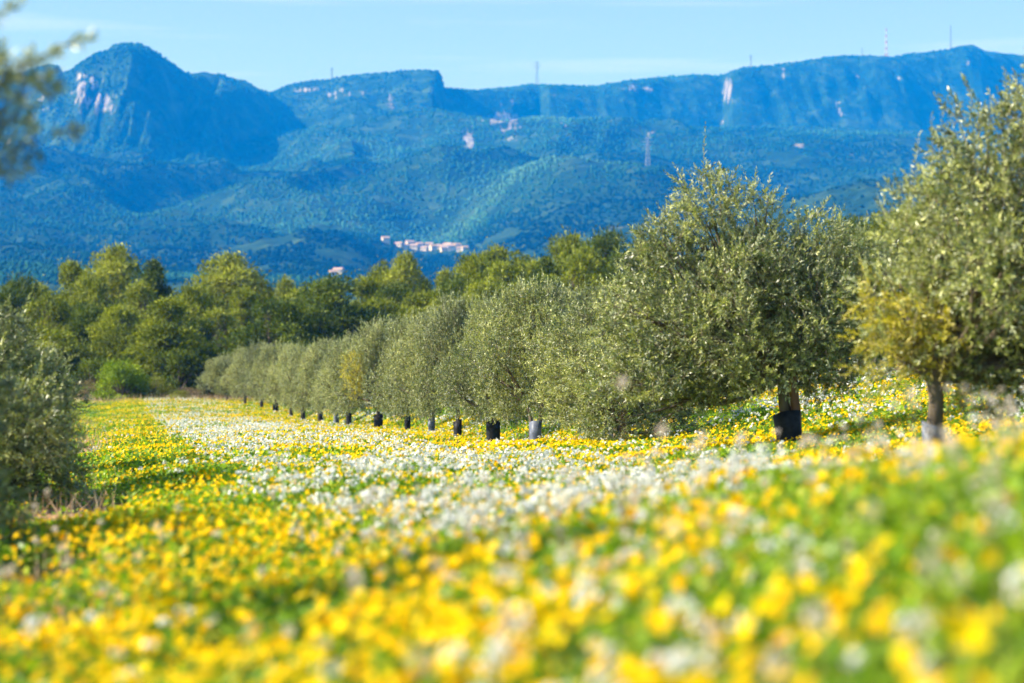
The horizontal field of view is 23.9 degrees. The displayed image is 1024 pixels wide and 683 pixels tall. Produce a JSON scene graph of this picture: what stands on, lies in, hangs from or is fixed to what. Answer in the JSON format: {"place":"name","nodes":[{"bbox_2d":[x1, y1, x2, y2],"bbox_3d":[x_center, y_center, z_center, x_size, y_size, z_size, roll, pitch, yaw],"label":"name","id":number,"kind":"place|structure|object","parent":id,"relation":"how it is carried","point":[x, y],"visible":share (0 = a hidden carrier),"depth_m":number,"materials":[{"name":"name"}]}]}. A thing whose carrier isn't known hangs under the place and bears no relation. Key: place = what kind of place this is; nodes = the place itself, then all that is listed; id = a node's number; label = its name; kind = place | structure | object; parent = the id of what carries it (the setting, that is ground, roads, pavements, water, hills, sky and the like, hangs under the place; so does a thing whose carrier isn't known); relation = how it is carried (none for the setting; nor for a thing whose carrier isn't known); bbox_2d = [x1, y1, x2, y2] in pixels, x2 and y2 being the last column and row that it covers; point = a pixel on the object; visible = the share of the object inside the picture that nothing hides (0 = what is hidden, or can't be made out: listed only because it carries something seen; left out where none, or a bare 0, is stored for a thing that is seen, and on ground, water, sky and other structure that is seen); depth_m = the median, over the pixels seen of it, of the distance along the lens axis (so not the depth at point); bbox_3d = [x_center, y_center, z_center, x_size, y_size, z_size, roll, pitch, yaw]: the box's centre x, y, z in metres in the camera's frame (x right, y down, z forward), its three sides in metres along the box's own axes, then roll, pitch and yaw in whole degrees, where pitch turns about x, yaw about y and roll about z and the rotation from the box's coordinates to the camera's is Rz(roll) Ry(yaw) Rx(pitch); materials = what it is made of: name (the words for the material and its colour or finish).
{"place":"outdoors","nodes":[
{"label":"outdoors","id":0,"kind":"place"},
{"bbox_2d":[0,43,1023,315],"bbox_3d":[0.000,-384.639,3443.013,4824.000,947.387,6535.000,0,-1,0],"label":"mountains","id":1,"kind":"structure","parent":0,"point":[862,111],"depth_m":4446.50,"materials":[{"name":"blue stone"}]},
{"bbox_2d":[332,267,344,273],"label":"house","id":2,"kind":"structure","parent":1,"relation":"on","point":[340,269],"depth_m":2351.14,"materials":[{"name":"paint"}]},
{"bbox_2d":[381,236,389,243],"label":"house","id":3,"kind":"structure","parent":1,"relation":"on","point":[385,239],"depth_m":3101.83,"materials":[{"name":"paint"}]},
{"bbox_2d":[429,244,436,250],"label":"house","id":4,"kind":"structure","parent":1,"relation":"on","point":[432,247],"depth_m":3192.15,"materials":[{"name":"paint"}]},
{"bbox_2d":[448,244,455,250],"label":"house","id":5,"kind":"structure","parent":1,"relation":"on","point":[451,247],"depth_m":3136.04,"materials":[{"name":"paint"}]},
{"bbox_2d":[0,42,1023,290],"bbox_3d":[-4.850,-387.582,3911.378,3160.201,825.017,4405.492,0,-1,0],"label":"mountain forest","id":6,"kind":"object","parent":1,"relation":"on","point":[42,270],"visible":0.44,"depth_m":3604.88,"materials":[{"name":"green plant"}]},
{"bbox_2d":[642,136,653,165],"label":"pylon","id":7,"kind":"object","parent":1,"relation":"on","point":[648,145],"visible":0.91,"depth_m":3517.68,"materials":[{"name":"metal"}]},
{"bbox_2d":[0,0,1023,91],"label":"sky","id":8,"kind":"structure","parent":0,"point":[271,45],"materials":[{"name":"blue"}]},
{"bbox_2d":[0,373,1023,682],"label":"field","id":9,"kind":"structure","parent":0,"point":[889,637],"depth_m":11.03,"materials":[{"name":"green plant"}]},
{"bbox_2d":[0,281,34,335],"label":"pine tree","id":10,"kind":"object","parent":9,"relation":"on","point":[15,301],"visible":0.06,"depth_m":184.16,"materials":[{"name":"green plant"}]},
{"bbox_2d":[0,355,45,567],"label":"olive tree","id":11,"kind":"object","parent":9,"relation":"on","point":[8,517],"visible":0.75,"depth_m":14.79,"materials":[{"name":"green plant"}]},
{"bbox_2d":[0,270,60,330],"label":"pine tree","id":12,"kind":"object","parent":9,"relation":"on","point":[15,283],"visible":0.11,"depth_m":190.05,"materials":[{"name":"green plant"}]},
{"bbox_2d":[30,274,60,328],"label":"pine tree","id":13,"kind":"object","parent":9,"relation":"on","point":[39,290],"visible":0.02,"depth_m":195.80,"materials":[{"name":"green plant"}]},
{"bbox_2d":[16,283,79,342],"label":"pine tree","id":14,"kind":"object","parent":9,"relation":"on","point":[54,311],"visible":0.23,"depth_m":180.61,"materials":[{"name":"green plant"}]},
{"bbox_2d":[0,321,96,455],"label":"olive tree","id":15,"kind":"object","parent":9,"relation":"on","point":[60,372],"visible":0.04,"depth_m":31.21,"materials":[{"name":"green plant"}]},
{"bbox_2d":[0,0,97,189],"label":"olive tree","id":16,"kind":"object","parent":9,"relation":"on","point":[9,77],"visible":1,"depth_m":9.23,"materials":[{"name":"green plant"}]},
{"bbox_2d":[0,293,100,508],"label":"olive tree","id":17,"kind":"object","parent":9,"relation":"on","point":[34,428],"visible":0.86,"depth_m":23.67,"materials":[{"name":"green plant"}]},
{"bbox_2d":[23,326,109,398],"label":"shrub","id":18,"kind":"object","parent":9,"relation":"on","point":[63,339],"visible":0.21,"depth_m":173.85,"materials":[{"name":"green plant"}]},
{"bbox_2d":[43,346,92,395],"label":"shrub","id":19,"kind":"object","parent":9,"relation":"on","point":[73,360],"visible":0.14,"depth_m":173.93,"materials":[{"name":"green plant"}]},
{"bbox_2d":[50,251,93,329],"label":"pine tree","id":20,"kind":"object","parent":9,"relation":"on","point":[72,270],"visible":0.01,"depth_m":199.66,"materials":[{"name":"green plant"}]},
{"bbox_2d":[69,377,100,400],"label":"shrub","id":21,"kind":"object","parent":9,"relation":"on","point":[89,391],"visible":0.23,"depth_m":159.92,"materials":[{"name":"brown plant"}]},
{"bbox_2d":[62,297,115,358],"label":"pine tree","id":22,"kind":"object","parent":9,"relation":"on","point":[78,318],"visible":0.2,"depth_m":179.21,"materials":[{"name":"green plant"}]},
{"bbox_2d":[67,355,116,394],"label":"shrub","id":23,"kind":"object","parent":9,"relation":"on","point":[93,366],"visible":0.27,"depth_m":169.52,"materials":[{"name":"green plant"}]},
{"bbox_2d":[62,267,123,343],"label":"pine tree","id":24,"kind":"object","parent":9,"relation":"on","point":[89,289],"visible":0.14,"depth_m":195.54,"materials":[{"name":"green plant"}]},
{"bbox_2d":[84,299,144,394],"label":"pine tree","id":25,"kind":"object","parent":9,"relation":"on","point":[116,331],"visible":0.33,"depth_m":176.91,"materials":[{"name":"green plant"}]},
{"bbox_2d":[89,355,152,400],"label":"shrub","id":26,"kind":"object","parent":9,"relation":"on","point":[111,373],"visible":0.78,"depth_m":162.66,"materials":[{"name":"green plant"}]},
{"bbox_2d":[82,239,161,321],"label":"pine tree","id":27,"kind":"object","parent":9,"relation":"on","point":[117,267],"visible":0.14,"depth_m":203.70,"materials":[{"name":"green plant"}]},
{"bbox_2d":[109,370,149,398],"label":"shrub","id":28,"kind":"object","parent":9,"relation":"on","point":[130,396],"visible":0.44,"depth_m":163.46,"materials":[{"name":"green plant"}]},
{"bbox_2d":[111,277,160,329],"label":"pine tree","id":29,"kind":"object","parent":9,"relation":"on","point":[137,291],"visible":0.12,"depth_m":187.81,"materials":[{"name":"green plant"}]},
{"bbox_2d":[116,345,158,375],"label":"shrub","id":30,"kind":"object","parent":9,"relation":"on","point":[129,355],"visible":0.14,"depth_m":171.00,"materials":[{"name":"green plant"}]},
{"bbox_2d":[136,375,175,397],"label":"shrub","id":31,"kind":"object","parent":9,"relation":"on","point":[155,388],"visible":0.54,"depth_m":164.75,"materials":[{"name":"green plant"}]},
{"bbox_2d":[141,256,177,318],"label":"pine tree","id":32,"kind":"object","parent":9,"relation":"on","point":[156,275],"visible":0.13,"depth_m":209.67,"materials":[{"name":"green plant"}]},
{"bbox_2d":[99,294,224,397],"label":"pine tree","id":33,"kind":"object","parent":9,"relation":"on","point":[157,335],"visible":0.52,"depth_m":169.03,"materials":[{"name":"green plant"}]},
{"bbox_2d":[167,390,194,398],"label":"shrub","id":34,"kind":"object","parent":9,"relation":"on","point":[181,394],"visible":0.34,"depth_m":159.90,"materials":[{"name":"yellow plant"}]},
{"bbox_2d":[145,340,217,398],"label":"shrub","id":35,"kind":"object","parent":9,"relation":"on","point":[175,357],"visible":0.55,"depth_m":167.13,"materials":[{"name":"green plant"}]},
{"bbox_2d":[154,277,222,336],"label":"pine tree","id":36,"kind":"object","parent":9,"relation":"on","point":[193,295],"visible":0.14,"depth_m":191.30,"materials":[{"name":"green plant"}]},
{"bbox_2d":[175,386,206,399],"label":"shrub","id":37,"kind":"object","parent":9,"relation":"on","point":[197,394],"visible":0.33,"depth_m":161.90,"materials":[{"name":"brown plant"}]},
{"bbox_2d":[182,314,228,355],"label":"pine tree","id":38,"kind":"object","parent":9,"relation":"on","point":[201,327],"visible":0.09,"depth_m":174.10,"materials":[{"name":"green plant"}]},
{"bbox_2d":[184,277,235,328],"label":"pine tree","id":39,"kind":"object","parent":9,"relation":"on","point":[219,303],"visible":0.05,"depth_m":199.79,"materials":[{"name":"green plant"}]},
{"bbox_2d":[192,350,240,400],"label":"olive tree","id":40,"kind":"object","parent":9,"relation":"on","point":[216,369],"visible":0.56,"depth_m":156.55,"materials":[{"name":"green plant"}]},
{"bbox_2d":[201,344,241,398],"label":"shrub","id":41,"kind":"object","parent":9,"relation":"on","point":[208,351],"visible":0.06,"depth_m":171.29,"materials":[{"name":"green plant"}]},
{"bbox_2d":[198,306,251,397],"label":"pine tree","id":42,"kind":"object","parent":9,"relation":"on","point":[220,315],"visible":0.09,"depth_m":175.78,"materials":[{"name":"green plant"}]},
{"bbox_2d":[184,248,271,323],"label":"pine tree","id":43,"kind":"object","parent":9,"relation":"on","point":[227,275],"visible":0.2,"depth_m":206.60,"materials":[{"name":"green plant"}]},
{"bbox_2d":[217,346,265,403],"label":"olive tree","id":44,"kind":"object","parent":9,"relation":"on","point":[232,373],"visible":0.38,"depth_m":146.47,"materials":[{"name":"green plant"}]},
{"bbox_2d":[220,279,264,333],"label":"pine tree","id":45,"kind":"object","parent":9,"relation":"on","point":[243,298],"visible":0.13,"depth_m":189.60,"materials":[{"name":"green plant"}]},
{"bbox_2d":[235,337,272,407],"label":"olive tree","id":46,"kind":"object","parent":9,"relation":"on","point":[244,367],"visible":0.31,"depth_m":137.85,"materials":[{"name":"green plant"}]},
{"bbox_2d":[251,265,275,307],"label":"pine tree","id":47,"kind":"object","parent":9,"relation":"on","point":[264,294],"visible":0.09,"depth_m":213.56,"materials":[{"name":"green plant"}]},
{"bbox_2d":[243,339,289,411],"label":"olive tree","id":48,"kind":"object","parent":9,"relation":"on","point":[270,355],"visible":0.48,"depth_m":127.47,"materials":[{"name":"green plant"}]},
{"bbox_2d":[209,290,335,398],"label":"pine tree","id":49,"kind":"object","parent":9,"relation":"on","point":[284,326],"visible":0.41,"depth_m":167.13,"materials":[{"name":"green plant"}]},
{"bbox_2d":[272,274,298,317],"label":"pine tree","id":50,"kind":"object","parent":9,"relation":"on","point":[285,283],"visible":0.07,"depth_m":204.81,"materials":[{"name":"green plant"}]},
{"bbox_2d":[263,341,309,417],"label":"olive tree","id":51,"kind":"object","parent":9,"relation":"on","point":[273,383],"visible":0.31,"depth_m":117.77,"materials":[{"name":"green plant"}]},
{"bbox_2d":[282,281,310,306],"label":"pine tree","id":52,"kind":"object","parent":9,"relation":"on","point":[295,292],"visible":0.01,"depth_m":184.62,"materials":[{"name":"green plant"}]},
{"bbox_2d":[275,340,320,419],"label":"olive tree","id":53,"kind":"object","parent":9,"relation":"on","point":[287,371],"visible":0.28,"depth_m":108.59,"materials":[{"name":"green plant"}]},
{"bbox_2d":[285,335,337,420],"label":"olive tree","id":54,"kind":"object","parent":9,"relation":"on","point":[304,379],"visible":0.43,"depth_m":100.69,"materials":[{"name":"green plant"}]},
{"bbox_2d":[270,298,352,344],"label":"pine tree","id":55,"kind":"object","parent":9,"relation":"on","point":[321,318],"visible":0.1,"depth_m":171.11,"materials":[{"name":"green plant"}]},
{"bbox_2d":[308,333,360,422],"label":"olive tree","id":56,"kind":"object","parent":9,"relation":"on","point":[317,396],"visible":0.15,"depth_m":93.75,"materials":[{"name":"green plant"}]},
{"bbox_2d":[287,269,404,343],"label":"pine tree","id":57,"kind":"object","parent":9,"relation":"on","point":[328,292],"visible":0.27,"depth_m":174.61,"materials":[{"name":"green plant"}]},
{"bbox_2d":[315,329,377,424],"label":"olive tree","id":58,"kind":"object","parent":9,"relation":"on","point":[333,366],"visible":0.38,"depth_m":86.69,"materials":[{"name":"green plant"}]},
{"bbox_2d":[344,269,380,331],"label":"pine tree","id":59,"kind":"object","parent":9,"relation":"on","point":[366,291],"visible":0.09,"depth_m":189.71,"materials":[{"name":"green plant"}]},
{"bbox_2d":[327,311,412,427],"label":"olive tree","id":60,"kind":"object","parent":9,"relation":"on","point":[365,358],"visible":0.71,"depth_m":77.66,"materials":[{"name":"green plant"}]},
{"bbox_2d":[363,258,389,300],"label":"pine tree","id":61,"kind":"object","parent":9,"relation":"on","point":[375,273],"visible":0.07,"depth_m":204.87,"materials":[{"name":"green plant"}]},
{"bbox_2d":[358,293,414,328],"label":"pine tree","id":62,"kind":"object","parent":9,"relation":"on","point":[387,305],"visible":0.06,"depth_m":179.78,"materials":[{"name":"green plant"}]},
{"bbox_2d":[373,276,421,312],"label":"pine tree","id":63,"kind":"object","parent":9,"relation":"on","point":[393,292],"visible":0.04,"depth_m":185.85,"materials":[{"name":"green plant"}]},
{"bbox_2d":[360,304,441,429],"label":"olive tree","id":64,"kind":"object","parent":9,"relation":"on","point":[399,330],"visible":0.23,"depth_m":68.82,"materials":[{"name":"green plant"}]},
{"bbox_2d":[378,247,428,294],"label":"pine tree","id":65,"kind":"object","parent":9,"relation":"on","point":[403,270],"visible":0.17,"depth_m":199.27,"materials":[{"name":"green plant"}]},
{"bbox_2d":[378,303,455,430],"bbox_3d":[-2.037,0.815,63.399,2.502,3.755,2.375,1,-2,-30],"label":"olive tree","id":66,"kind":"object","parent":9,"relation":"on","point":[409,342],"visible":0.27,"depth_m":63.37,"materials":[{"name":"green plant"}]},
{"bbox_2d":[394,284,442,324],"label":"pine tree","id":67,"kind":"object","parent":9,"relation":"on","point":[418,299],"visible":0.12,"depth_m":183.70,"materials":[{"name":"green plant"}]},
{"bbox_2d":[414,274,435,302],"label":"pine tree","id":68,"kind":"object","parent":9,"relation":"on","point":[427,282],"visible":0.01,"depth_m":205.85,"materials":[{"name":"green plant"}]},
{"bbox_2d":[423,265,454,292],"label":"pine tree","id":69,"kind":"object","parent":9,"relation":"on","point":[445,273],"visible":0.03,"depth_m":189.94,"materials":[{"name":"green plant"}]},
{"bbox_2d":[420,297,458,320],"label":"pine tree","id":70,"kind":"object","parent":9,"relation":"on","point":[438,304],"visible":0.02,"depth_m":177.87,"materials":[{"name":"green plant"}]},
{"bbox_2d":[431,271,471,312],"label":"pine tree","id":71,"kind":"object","parent":9,"relation":"on","point":[450,284],"visible":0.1,"depth_m":185.37,"materials":[{"name":"green plant"}]},
{"bbox_2d":[409,279,497,435],"bbox_3d":[-1.344,0.543,58.635,2.320,4.136,2.141,1,-2,-41],"label":"olive tree","id":72,"kind":"object","parent":9,"relation":"on","point":[444,342],"visible":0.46,"depth_m":58.29,"materials":[{"name":"green plant"}]},
{"bbox_2d":[448,247,491,289],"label":"pine tree","id":73,"kind":"object","parent":9,"relation":"on","point":[474,263],"visible":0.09,"depth_m":194.24,"materials":[{"name":"green plant"}]},
{"bbox_2d":[426,274,527,441],"bbox_3d":[-0.456,0.468,52.002,2.280,3.956,2.410,-1,-2,35],"label":"olive tree","id":74,"kind":"object","parent":9,"relation":"on","point":[492,431],"visible":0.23,"depth_m":51.83,"materials":[{"name":"green plant"}]},
{"bbox_2d":[448,275,509,319],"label":"pine tree","id":75,"kind":"object","parent":9,"relation":"on","point":[476,287],"visible":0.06,"depth_m":179.16,"materials":[{"name":"green plant"}]},
{"bbox_2d":[478,236,513,263],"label":"pine tree","id":76,"kind":"object","parent":9,"relation":"on","point":[496,252],"visible":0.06,"depth_m":204.67,"materials":[{"name":"green plant"}]},
{"bbox_2d":[479,252,530,301],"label":"pine tree","id":77,"kind":"object","parent":9,"relation":"on","point":[509,274],"visible":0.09,"depth_m":187.36,"materials":[{"name":"green plant"}]},
{"bbox_2d":[0,354,1023,682],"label":"green herbs","id":78,"kind":"object","parent":9,"relation":"on","point":[830,560],"visible":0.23,"depth_m":8.47,"materials":[{"name":"green plant"}]},
{"bbox_2d":[0,358,1023,682],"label":"yellow wildflowers","id":79,"kind":"object","parent":9,"relation":"on","point":[966,632],"visible":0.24,"depth_m":8.32,"materials":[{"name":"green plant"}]},
{"bbox_2d":[506,245,536,288],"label":"pine tree","id":80,"kind":"object","parent":9,"relation":"on","point":[517,259],"visible":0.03,"depth_m":199.99,"materials":[{"name":"green plant"}]},
{"bbox_2d":[20,350,1023,682],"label":"white wildflowers","id":81,"kind":"object","parent":9,"relation":"on","point":[672,660],"visible":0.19,"depth_m":14.72,"materials":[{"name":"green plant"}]},
{"bbox_2d":[464,269,592,439],"bbox_3d":[0.404,0.395,45.038,2.648,3.620,2.888,0,-1,0],"label":"olive tree","id":82,"kind":"object","parent":9,"relation":"on","point":[535,308],"visible":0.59,"depth_m":44.73,"materials":[{"name":"green plant"}]},
{"bbox_2d":[520,254,538,281],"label":"pine tree","id":83,"kind":"object","parent":9,"relation":"on","point":[530,268],"visible":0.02,"depth_m":193.59,"materials":[{"name":"green plant"}]},
{"bbox_2d":[525,252,560,281],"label":"pine tree","id":84,"kind":"object","parent":9,"relation":"on","point":[545,265],"visible":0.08,"depth_m":189.96,"materials":[{"name":"green plant"}]},
{"bbox_2d":[518,270,571,311],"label":"pine tree","id":85,"kind":"object","parent":9,"relation":"on","point":[539,283],"visible":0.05,"depth_m":177.59,"materials":[{"name":"green plant"}]},
{"bbox_2d":[531,224,598,277],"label":"pine tree","id":86,"kind":"object","parent":9,"relation":"on","point":[565,244],"visible":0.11,"depth_m":197.70,"materials":[{"name":"green plant"}]},
{"bbox_2d":[537,246,613,306],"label":"pine tree","id":87,"kind":"object","parent":9,"relation":"on","point":[579,267],"visible":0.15,"depth_m":185.39,"materials":[{"name":"green plant"}]},
{"bbox_2d":[548,277,614,378],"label":"olive tree","id":88,"kind":"object","parent":9,"relation":"on","point":[568,292],"visible":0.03,"depth_m":65.95,"materials":[{"name":"green plant"}]},
{"bbox_2d":[565,238,603,293],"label":"pine tree","id":89,"kind":"object","parent":9,"relation":"on","point":[585,249],"visible":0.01,"depth_m":190.08,"materials":[{"name":"green plant"}]},
{"bbox_2d":[583,222,630,276],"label":"pine tree","id":90,"kind":"object","parent":9,"relation":"on","point":[604,243],"visible":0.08,"depth_m":201.64,"materials":[{"name":"green plant"}]},
{"bbox_2d":[520,256,707,442],"bbox_3d":[1.711,0.267,37.487,2.927,3.262,3.109,1,-2,-23],"label":"olive tree","id":91,"kind":"object","parent":9,"relation":"on","point":[574,364],"visible":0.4,"depth_m":37.09,"materials":[{"name":"green plant"}]},
{"bbox_2d":[592,243,671,314],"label":"pine tree","id":92,"kind":"object","parent":9,"relation":"on","point":[609,266],"visible":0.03,"depth_m":187.53,"materials":[{"name":"green plant"}]},
{"bbox_2d":[632,234,687,326],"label":"pine tree","id":93,"kind":"object","parent":9,"relation":"on","point":[651,272],"visible":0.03,"depth_m":193.52,"materials":[{"name":"green plant"}]},
{"bbox_2d":[573,121,923,446],"bbox_3d":[2.813,-0.564,28.500,3.715,4.089,3.161,-1,-2,37],"label":"olive tree","id":94,"kind":"object","parent":9,"relation":"on","point":[770,292],"visible":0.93,"depth_m":28.23,"materials":[{"name":"green plant"}]},
{"bbox_2d":[810,206,871,265],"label":"pine tree","id":95,"kind":"object","parent":9,"relation":"on","point":[854,218],"visible":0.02,"depth_m":189.36,"materials":[{"name":"green plant"}]},
{"bbox_2d":[795,222,906,392],"bbox_3d":[5.971,-0.561,43.922,2.851,3.502,2.863,-1,-2,33],"label":"olive tree","id":96,"kind":"object","parent":9,"relation":"on","point":[831,245],"visible":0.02,"depth_m":43.84,"materials":[{"name":"green plant"}]},
{"bbox_2d":[853,200,933,292],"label":"pine tree","id":97,"kind":"object","parent":9,"relation":"on","point":[873,225],"visible":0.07,"depth_m":184.84,"materials":[{"name":"green plant"}]},
{"bbox_2d":[834,48,1023,452],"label":"olive tree","id":98,"kind":"object","parent":9,"relation":"on","point":[971,333],"visible":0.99,"depth_m":20.33,"materials":[{"name":"green plant"}]},
{"bbox_2d":[898,204,970,267],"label":"pine tree","id":99,"kind":"object","parent":9,"relation":"on","point":[969,215],"depth_m":188.85,"materials":[{"name":"green plant"}]},
{"bbox_2d":[890,260,1023,389],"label":"olive tree","id":100,"kind":"object","parent":9,"relation":"on","point":[933,313],"depth_m":37.84,"materials":[{"name":"green plant"}]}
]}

